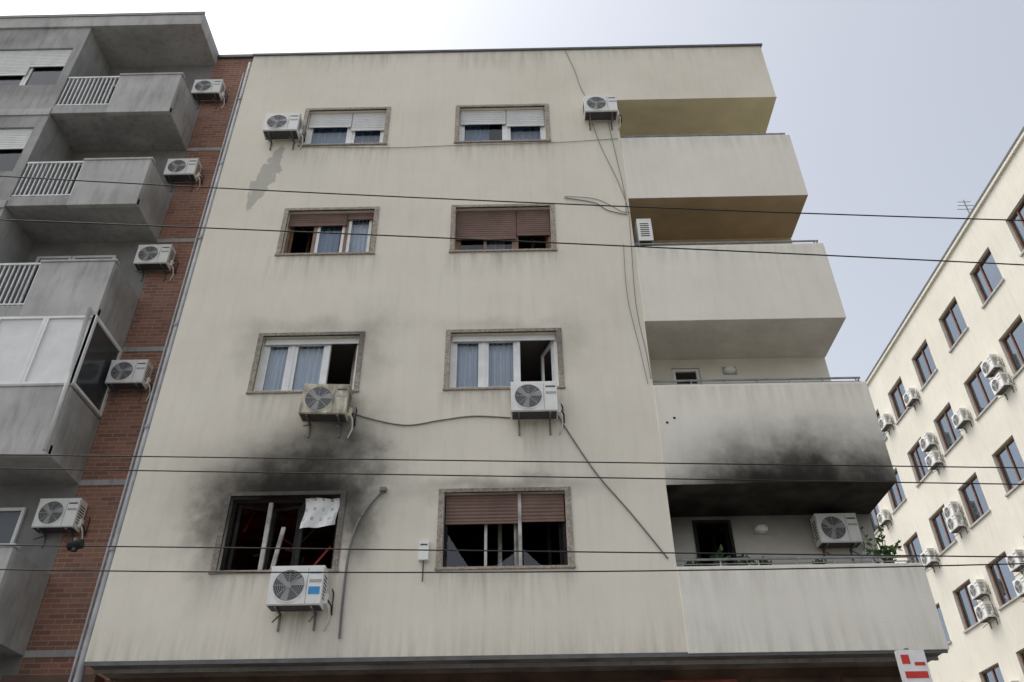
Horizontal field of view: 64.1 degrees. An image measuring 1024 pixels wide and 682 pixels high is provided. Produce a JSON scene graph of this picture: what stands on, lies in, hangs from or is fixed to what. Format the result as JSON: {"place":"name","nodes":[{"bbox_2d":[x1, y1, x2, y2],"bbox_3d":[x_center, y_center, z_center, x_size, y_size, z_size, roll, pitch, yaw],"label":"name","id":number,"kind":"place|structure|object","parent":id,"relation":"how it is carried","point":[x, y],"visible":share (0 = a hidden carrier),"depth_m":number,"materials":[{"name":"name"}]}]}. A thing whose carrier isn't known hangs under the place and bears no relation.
{"place":"outdoors","nodes":[
{"label":"outdoors","id":0,"kind":"place"},
{"bbox_2d":[0,0,1023,381],"label":"sky","id":1,"kind":"structure","parent":0,"point":[885,107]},
{"label":"ground","id":2,"kind":"structure","parent":0,"visible":0},
{"bbox_2d":[0,11,252,681],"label":"walls","id":3,"kind":"structure","parent":2,"relation":"on","point":[109,44],"depth_m":16.80,"materials":[{"name":"red brick"}]},
{"bbox_2d":[1,674,104,681],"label":"shop fascia","id":4,"kind":"structure","parent":3,"relation":"attached to","point":[51,678],"depth_m":11.58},
{"bbox_2d":[0,50,116,542],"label":"windows","id":5,"kind":"structure","parent":3,"relation":"attached to","point":[39,67],"depth_m":18.43,"materials":[{"name":"paint"}]},
{"bbox_2d":[31,498,89,547],"bbox_3d":[-7.241,2.927,13.157,0.767,0.723,0.345,-1,-35,0],"label":"air conditioner","id":6,"kind":"object","parent":3,"relation":"attached to","point":[59,515],"visible":0.98,"depth_m":13.10,"materials":[{"name":"metal"}]},
{"bbox_2d":[0,72,197,655],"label":"balconies","id":7,"kind":"structure","parent":3,"relation":"attached to","point":[149,112],"depth_m":15.65,"materials":[{"name":"grey concrete"}]},
{"bbox_2d":[0,76,120,305],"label":"railings","id":8,"kind":"object","parent":7,"relation":"attached to","point":[9,265],"visible":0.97,"depth_m":16.51,"materials":[{"name":"white metal"}]},
{"bbox_2d":[0,315,122,416],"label":"balcony glazing","id":9,"kind":"structure","parent":7,"relation":"attached to","point":[37,349],"depth_m":14.12,"materials":[{"name":"glass"}]},
{"bbox_2d":[42,307,91,450],"bbox_3d":[-7.360,0.565,13.583,0.167,2.802,0.070,-1,-35,0],"label":"overflow pipe","id":10,"kind":"object","parent":7,"relation":"attached to","point":[65,386],"visible":1,"depth_m":13.48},
{"bbox_2d":[105,359,155,402],"bbox_3d":[-6.852,0.721,14.720,0.767,0.723,0.345,-1,-35,0],"label":"air conditioner","id":11,"kind":"object","parent":3,"relation":"attached to","point":[128,374],"visible":0.97,"depth_m":14.65,"materials":[{"name":"metal"}]},
{"bbox_2d":[133,244,178,281],"bbox_3d":[-7.103,-1.556,16.346,0.767,0.723,0.345,-1,-35,0],"label":"air conditioner","id":12,"kind":"object","parent":3,"relation":"attached to","point":[158,257],"visible":1,"depth_m":16.27,"materials":[{"name":"metal"}]},
{"bbox_2d":[163,158,203,191],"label":"air conditioner","id":13,"kind":"object","parent":3,"relation":"attached to","point":[183,170],"visible":1,"depth_m":17.73,"materials":[{"name":"metal"}]},
{"bbox_2d":[191,79,227,108],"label":"air conditioner","id":14,"kind":"object","parent":3,"relation":"attached to","point":[208,90],"visible":1,"depth_m":19.33,"materials":[{"name":"metal"}]},
{"bbox_2d":[84,45,775,661],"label":"facade wall","id":15,"kind":"structure","parent":2,"relation":"on","point":[406,299],"depth_m":13.17,"materials":[{"name":"paint"}]},
{"bbox_2d":[68,62,251,681],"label":"drainpipe","id":16,"kind":"object","parent":15,"relation":"attached to","point":[79,673],"visible":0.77,"depth_m":13.00,"materials":[{"name":"grey metal"}]},
{"bbox_2d":[219,498,339,570],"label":"burnt window","id":17,"kind":"structure","parent":15,"relation":"attached to","point":[291,523],"depth_m":12.62,"materials":[{"name":"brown wood"}]},
{"bbox_2d":[262,113,305,149],"bbox_3d":[-4.587,-4.226,16.534,0.801,0.755,0.360,-1,-35,0],"label":"air conditioner","id":18,"kind":"object","parent":15,"relation":"attached to","point":[282,126],"visible":1,"depth_m":16.45,"materials":[{"name":"metal"}]},
{"bbox_2d":[266,565,333,631],"bbox_3d":[-2.839,3.466,11.018,0.834,0.786,0.375,-1,-35,0],"label":"air conditioner","id":19,"kind":"object","parent":15,"relation":"attached to","point":[296,591],"visible":0.98,"depth_m":10.94,"materials":[{"name":"metal"}]},
{"bbox_2d":[256,338,358,390],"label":"curtained window","id":20,"kind":"structure","parent":15,"relation":"attached to","point":[292,364],"depth_m":13.76,"materials":[{"name":"paint"}]},
{"bbox_2d":[299,384,356,437],"bbox_3d":[-2.846,1.089,12.710,0.834,0.786,0.375,1,-35,2],"label":"air conditioner","id":21,"kind":"object","parent":15,"relation":"attached to","point":[325,402],"visible":1,"depth_m":12.63,"materials":[{"name":"metal"}]},
{"bbox_2d":[283,213,373,252],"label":"brown blind window","id":22,"kind":"structure","parent":15,"relation":"attached to","point":[356,223],"depth_m":15.41,"materials":[{"name":"paint"}]},
{"bbox_2d":[305,113,385,143],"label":"white blind window","id":23,"kind":"structure","parent":15,"relation":"attached to","point":[348,128],"depth_m":17.05,"materials":[{"name":"paint"}]},
{"bbox_2d":[338,491,382,638],"bbox_3d":[-2.094,3.062,11.449,0.458,2.140,0.036,-1,-35,0],"label":"conduit","id":24,"kind":"object","parent":15,"relation":"attached to","point":[348,555],"visible":0.98,"depth_m":11.41,"materials":[{"name":"grey plastic"}]},
{"bbox_2d":[379,486,386,491],"bbox_3d":[-1.899,2.188,12.062,0.100,0.070,0.070,-1,-35,0],"label":"cable outlet","id":25,"kind":"object","parent":15,"relation":"attached to","point":[383,488],"visible":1,"depth_m":12.04,"materials":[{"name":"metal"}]},
{"bbox_2d":[208,103,575,574],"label":"window surrounds","id":26,"kind":"object","parent":15,"relation":"attached to","point":[339,529],"visible":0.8,"depth_m":13.51,"materials":[{"name":"stone"}]},
{"bbox_2d":[418,540,429,581],"bbox_3d":[-1.237,3.068,11.414,0.140,0.570,0.085,-1,-35,0],"label":"junction box","id":27,"kind":"object","parent":15,"relation":"attached to","point":[423,556],"visible":0.98,"depth_m":11.45,"materials":[{"name":"white plastic"}]},
{"bbox_2d":[352,412,510,425],"bbox_3d":[-1.294,1.188,12.780,2.545,0.300,0.024,-1,-35,0],"label":"wall cable","id":28,"kind":"object","parent":15,"relation":"attached to","point":[429,421],"depth_m":12.75,"materials":[{"name":"grey plastic"}]},
{"bbox_2d":[328,138,617,147],"bbox_3d":[-1.073,-3.957,16.438,6.400,0.152,0.012,-1,-35,0],"label":"wall cable","id":29,"kind":"object","parent":15,"relation":"attached to","point":[456,145],"depth_m":16.41,"materials":[{"name":"grey rubber"}]},
{"bbox_2d":[459,110,545,140],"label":"white blind window","id":30,"kind":"structure","parent":15,"relation":"attached to","point":[505,125],"depth_m":17.06,"materials":[{"name":"paint"}]},
{"bbox_2d":[455,210,551,249],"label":"brown blind window","id":31,"kind":"structure","parent":15,"relation":"attached to","point":[525,225],"depth_m":15.34,"materials":[{"name":"paint"}]},
{"bbox_2d":[450,334,558,387],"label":"open window","id":32,"kind":"structure","parent":15,"relation":"attached to","point":[493,361],"depth_m":13.74,"materials":[{"name":"paint"}]},
{"bbox_2d":[443,494,567,566],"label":"smoked window","id":33,"kind":"structure","parent":15,"relation":"attached to","point":[529,522],"depth_m":12.09,"materials":[{"name":"paint"}]},
{"bbox_2d":[252,43,762,57],"bbox_3d":[-0.013,-2.706,23.510,11.350,0.080,13.035,-1,-35,0],"label":"roof flashing","id":34,"kind":"object","parent":15,"relation":"on","point":[509,49],"visible":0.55,"depth_m":18.21,"materials":[{"name":"metal"}]},
{"bbox_2d":[510,381,564,435],"bbox_3d":[0.398,1.045,12.680,0.834,0.786,0.375,-1,-35,0],"label":"air conditioner","id":35,"kind":"object","parent":15,"relation":"attached to","point":[531,400],"visible":1,"depth_m":12.60,"materials":[{"name":"metal"}]},
{"bbox_2d":[564,197,626,214],"bbox_3d":[1.572,-2.535,15.376,1.154,0.485,0.018,-1,-35,0],"label":"wall cable","id":36,"kind":"object","parent":15,"relation":"attached to","point":[596,203],"depth_m":15.41,"materials":[{"name":"grey plastic"}]},
{"bbox_2d":[564,196,627,212],"bbox_3d":[1.611,-2.575,15.405,1.231,0.462,0.012,-1,-35,0],"label":"wall cable","id":37,"kind":"object","parent":15,"relation":"attached to","point":[597,199],"depth_m":15.47,"materials":[{"name":"grey rubber"}]},
{"bbox_2d":[582,95,621,130],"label":"air conditioner","id":38,"kind":"object","parent":15,"relation":"attached to","point":[600,108],"visible":1,"depth_m":16.64,"materials":[{"name":"metal"}]},
{"bbox_2d":[558,415,667,558],"bbox_3d":[1.445,2.096,12.083,1.447,2.339,0.022,-1,-35,0],"label":"wall cable","id":39,"kind":"object","parent":15,"relation":"attached to","point":[611,490],"depth_m":11.99,"materials":[{"name":"grey plastic"}]},
{"bbox_2d":[608,122,625,202],"bbox_3d":[2.060,-3.448,16.017,0.162,2.551,0.012,-1,-35,0],"label":"wall cable","id":40,"kind":"object","parent":15,"relation":"attached to","point":[617,162],"depth_m":16.06,"materials":[{"name":"grey rubber"}]},
{"bbox_2d":[592,123,650,377],"bbox_3d":[1.935,-1.938,14.945,0.530,6.251,0.012,-1,-35,0],"label":"wall cable","id":41,"kind":"object","parent":15,"relation":"attached to","point":[631,250],"depth_m":14.72,"materials":[{"name":"grey rubber"}]},
{"bbox_2d":[623,244,647,383],"bbox_3d":[2.073,-0.535,13.944,0.170,3.001,0.010,-1,-35,0],"label":"wall cable","id":42,"kind":"object","parent":15,"relation":"attached to","point":[632,319],"depth_m":13.80,"materials":[{"name":"grey rubber"}]},
{"bbox_2d":[633,219,653,245],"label":"air conditioner","id":43,"kind":"object","parent":15,"relation":"attached to","point":[643,231],"visible":0.65,"depth_m":15.06,"materials":[{"name":"metal"}]},
{"bbox_2d":[617,97,896,516],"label":"loggia soffits","id":44,"kind":"object","parent":15,"relation":"attached to","point":[742,339],"visible":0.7,"depth_m":14.57,"materials":[{"name":"beige paint"}]},
{"bbox_2d":[650,238,881,566],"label":"loggia back walls","id":45,"kind":"structure","parent":15,"relation":"attached to","point":[790,534],"depth_m":12.97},
{"bbox_2d":[722,366,736,374],"bbox_3d":[3.877,0.506,14.544,0.240,0.160,0.100,-1,-35,0],"label":"wall lamp","id":46,"kind":"object","parent":45,"relation":"attached to","point":[729,370],"visible":1,"depth_m":14.53,"materials":[{"name":"glass"}]},
{"bbox_2d":[752,524,769,533],"bbox_3d":[3.910,2.933,12.816,0.240,0.160,0.100,-1,-35,0],"label":"wall lamp","id":47,"kind":"object","parent":45,"relation":"attached to","point":[760,528],"visible":1,"depth_m":12.80,"materials":[{"name":"glass"}]},
{"bbox_2d":[810,513,864,562],"bbox_3d":[5.058,3.038,12.609,0.734,0.692,0.330,-1,-35,0],"label":"air conditioner","id":48,"kind":"object","parent":45,"relation":"attached to","point":[836,530],"visible":1,"depth_m":12.54,"materials":[{"name":"metal"}]},
{"bbox_2d":[621,135,948,661],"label":"balcony parapets","id":49,"kind":"object","parent":15,"relation":"attached to","point":[815,610],"visible":0.81,"depth_m":12.59,"materials":[{"name":"paint"}]},
{"bbox_2d":[621,133,915,566],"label":"parapet railings","id":50,"kind":"object","parent":49,"relation":"on","point":[911,558],"visible":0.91,"depth_m":13.15,"materials":[{"name":"grey metal"}]},
{"bbox_2d":[859,525,901,562],"bbox_3d":[5.600,3.271,12.148,0.657,1.136,0.318,6,-36,-10],"label":"potted plant","id":51,"kind":"object","parent":49,"relation":"on","point":[880,530],"visible":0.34,"depth_m":12.30,"materials":[{"name":"green plant"}]},
{"bbox_2d":[83,650,947,681],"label":"ground floor shopfront","id":52,"kind":"object","parent":2,"relation":"on","point":[856,666],"visible":0.91,"depth_m":11.18,"materials":[{"name":"metal"}]},
{"bbox_2d":[894,648,932,681],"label":"shop sign","id":53,"kind":"object","parent":52,"relation":"attached to","point":[913,666],"visible":1,"depth_m":10.22,"materials":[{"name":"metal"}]},
{"bbox_2d":[865,126,1023,681],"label":"office building","id":54,"kind":"structure","parent":2,"relation":"on","point":[960,323],"depth_m":32.22,"materials":[{"name":"paint"}]},
{"bbox_2d":[877,509,892,529],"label":"air conditioner","id":55,"kind":"object","parent":54,"relation":"attached to","point":[883,517],"visible":1,"depth_m":39.23,"materials":[{"name":"metal"}]},
{"bbox_2d":[878,414,894,434],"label":"air conditioner","id":56,"kind":"object","parent":54,"relation":"attached to","point":[885,422],"visible":0.89,"depth_m":38.86,"materials":[{"name":"metal"}]},
{"bbox_2d":[903,388,920,409],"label":"air conditioner","id":57,"kind":"object","parent":54,"relation":"attached to","point":[910,397],"visible":1,"depth_m":36.32,"materials":[{"name":"metal"}]},
{"bbox_2d":[919,433,938,455],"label":"air conditioner","id":58,"kind":"object","parent":54,"relation":"attached to","point":[927,442],"visible":0.99,"depth_m":34.86,"materials":[{"name":"metal"}]},
{"bbox_2d":[920,548,940,572],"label":"air conditioner","id":59,"kind":"object","parent":54,"relation":"attached to","point":[929,560],"visible":0.82,"depth_m":34.90,"materials":[{"name":"metal"}]},
{"bbox_2d":[925,450,944,474],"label":"air conditioner","id":60,"kind":"object","parent":54,"relation":"attached to","point":[932,457],"visible":0.93,"depth_m":34.36,"materials":[{"name":"metal"}]},
{"bbox_2d":[869,199,1023,681],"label":"windows","id":61,"kind":"structure","parent":54,"relation":"in","point":[988,278],"depth_m":32.08,"materials":[{"name":"glass"}]},
{"bbox_2d":[943,501,964,519],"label":"air conditioner","id":62,"kind":"object","parent":54,"relation":"attached to","point":[950,508],"visible":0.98,"depth_m":33.00,"materials":[{"name":"metal"}]},
{"bbox_2d":[946,512,968,538],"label":"air conditioner","id":63,"kind":"object","parent":54,"relation":"attached to","point":[955,522],"visible":1,"depth_m":32.70,"materials":[{"name":"metal"}]},
{"bbox_2d":[951,408,973,432],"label":"air conditioner","id":64,"kind":"object","parent":54,"relation":"attached to","point":[960,418],"visible":1,"depth_m":32.22,"materials":[{"name":"metal"}]},
{"bbox_2d":[957,200,973,212],"bbox_3d":[18.005,-5.048,32.225,0.800,1.400,0.050,-1,-35,0],"label":"roof antenna","id":65,"kind":"object","parent":54,"relation":"on","point":[965,205],"visible":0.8,"depth_m":32.44,"materials":[{"name":"metal"}]},
{"bbox_2d":[968,579,991,604],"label":"air conditioner","id":66,"kind":"object","parent":54,"relation":"attached to","point":[977,589],"visible":0.98,"depth_m":31.20,"materials":[{"name":"metal"}]},
{"bbox_2d":[974,601,999,628],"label":"air conditioner","id":67,"kind":"object","parent":54,"relation":"attached to","point":[984,611],"visible":1,"depth_m":30.74,"materials":[{"name":"metal"}]},
{"bbox_2d":[980,354,1005,380],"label":"air conditioner","id":68,"kind":"object","parent":54,"relation":"attached to","point":[991,365],"visible":1,"depth_m":30.08,"materials":[{"name":"metal"}]},
{"bbox_2d":[989,372,1015,399],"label":"air conditioner","id":69,"kind":"object","parent":54,"relation":"attached to","point":[1000,383],"visible":1,"depth_m":29.50,"materials":[{"name":"metal"}]},
{"bbox_2d":[1005,549,1023,576],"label":"air conditioner","id":70,"kind":"object","parent":54,"relation":"attached to","point":[1019,567],"visible":0.76,"depth_m":28.75,"materials":[{"name":"metal"}]},
{"bbox_2d":[1012,574,1023,602],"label":"air conditioner","id":71,"kind":"object","parent":54,"relation":"attached to","point":[1018,583],"visible":1,"depth_m":28.51,"materials":[{"name":"metal"}]},
{"bbox_3d":[-21.808,2.175,9.529,0.360,11.200,3.182,-1,-35,0],"label":"tram wire pole","id":72,"kind":"object","parent":2,"relation":"on","visible":0},
{"bbox_2d":[0,563,1023,572],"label":"overhead wire","id":73,"kind":"object","parent":72,"relation":"attached to","point":[520,571],"visible":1,"depth_m":7.25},
{"bbox_2d":[0,219,1023,265],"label":"overhead wire","id":74,"kind":"object","parent":72,"relation":"attached to","point":[517,241],"visible":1,"depth_m":9.54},
{"bbox_2d":[0,544,1023,557],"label":"overhead wire","id":75,"kind":"object","parent":72,"relation":"attached to","point":[527,551],"visible":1,"depth_m":7.36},
{"bbox_2d":[66,537,84,551],"bbox_3d":[-3.983,1.860,7.467,0.135,0.120,0.090,-1,-35,0],"label":"wire clamp","id":76,"kind":"object","parent":75,"relation":"attached to","point":[75,544],"visible":1,"depth_m":7.43,"materials":[{"name":"black plastic"}]},
{"bbox_2d":[0,176,1023,220],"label":"overhead wire","id":77,"kind":"object","parent":72,"relation":"attached to","point":[519,201],"visible":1,"depth_m":9.90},
{"bbox_2d":[0,468,1023,484],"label":"overhead wire","id":78,"kind":"object","parent":72,"relation":"attached to","point":[516,476],"visible":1,"depth_m":7.79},
{"bbox_2d":[0,454,1023,467],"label":"overhead wire","id":79,"kind":"object","parent":72,"relation":"attached to","point":[511,461],"visible":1,"depth_m":7.89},
{"bbox_3d":[3.936,3.753,11.261,3.000,0.740,0.220,-1,-35,0],"label":"plant shelf","id":80,"kind":"object","parent":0,"visible":0},
{"bbox_2d":[681,557,701,566],"bbox_3d":[2.567,3.266,11.625,0.317,0.387,0.254,-9,-36,12],"label":"potted plant","id":81,"kind":"object","parent":80,"relation":"on","point":[690,562],"visible":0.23,"depth_m":11.63,"materials":[{"name":"green plant"}]},
{"bbox_2d":[709,545,731,565],"bbox_3d":[2.994,3.189,11.695,0.303,0.544,0.282,-1,-35,0],"label":"potted plant","id":82,"kind":"object","parent":80,"relation":"on","point":[719,555],"visible":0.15,"depth_m":11.71,"materials":[{"name":"green plant"}]},
{"bbox_2d":[732,554,754,565],"bbox_3d":[3.324,3.243,11.645,0.325,0.431,0.257,12,-38,-18],"label":"potted plant","id":83,"kind":"object","parent":80,"relation":"on","point":[744,561],"visible":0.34,"depth_m":11.68,"materials":[{"name":"green plant"}]},
{"bbox_2d":[753,556,771,564],"bbox_3d":[3.596,3.259,11.586,0.304,0.410,0.232,16,-39,-22],"label":"potted plant","id":84,"kind":"object","parent":80,"relation":"on","point":[763,561],"visible":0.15,"depth_m":11.61,"materials":[{"name":"green plant"}]},
{"bbox_2d":[812,559,825,563],"bbox_3d":[4.332,3.261,11.594,0.236,0.399,0.265,-1,-35,0],"label":"potted plant","id":85,"kind":"object","parent":80,"relation":"on","point":[818,560],"visible":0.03,"depth_m":11.59,"materials":[{"name":"green plant"}]},
{"bbox_2d":[866,540,898,562],"bbox_3d":[5.421,3.235,11.697,0.465,0.776,0.283,17,-39,-24],"label":"potted plant","id":86,"kind":"object","parent":80,"relation":"on","point":[885,551],"visible":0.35,"depth_m":11.81,"materials":[{"name":"green plant"}]}
]}

